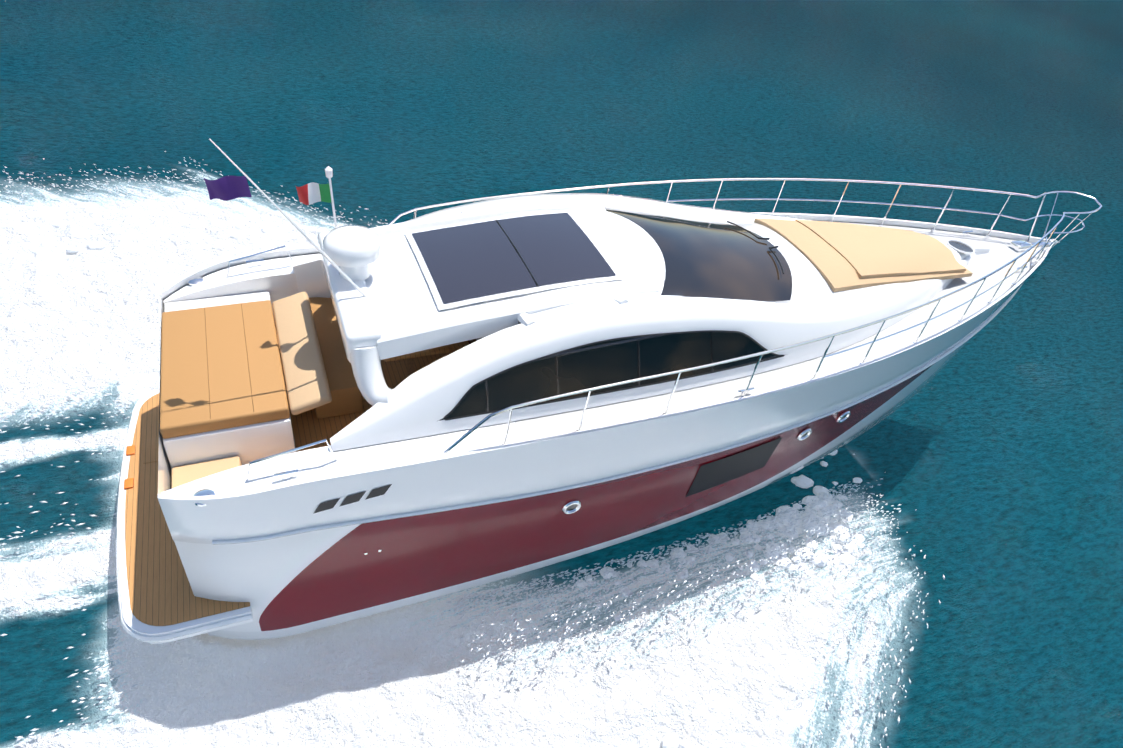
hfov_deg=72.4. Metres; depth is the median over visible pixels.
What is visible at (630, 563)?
spray
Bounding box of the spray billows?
[0,202,871,747]
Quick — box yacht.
[116,139,1101,643]
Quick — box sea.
[0,0,1122,747]
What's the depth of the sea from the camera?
14.77 m
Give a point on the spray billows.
(818, 560)
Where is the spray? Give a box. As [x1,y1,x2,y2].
[0,151,944,747]
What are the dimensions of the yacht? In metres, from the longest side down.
14.902 x 6.158 x 4.500 m

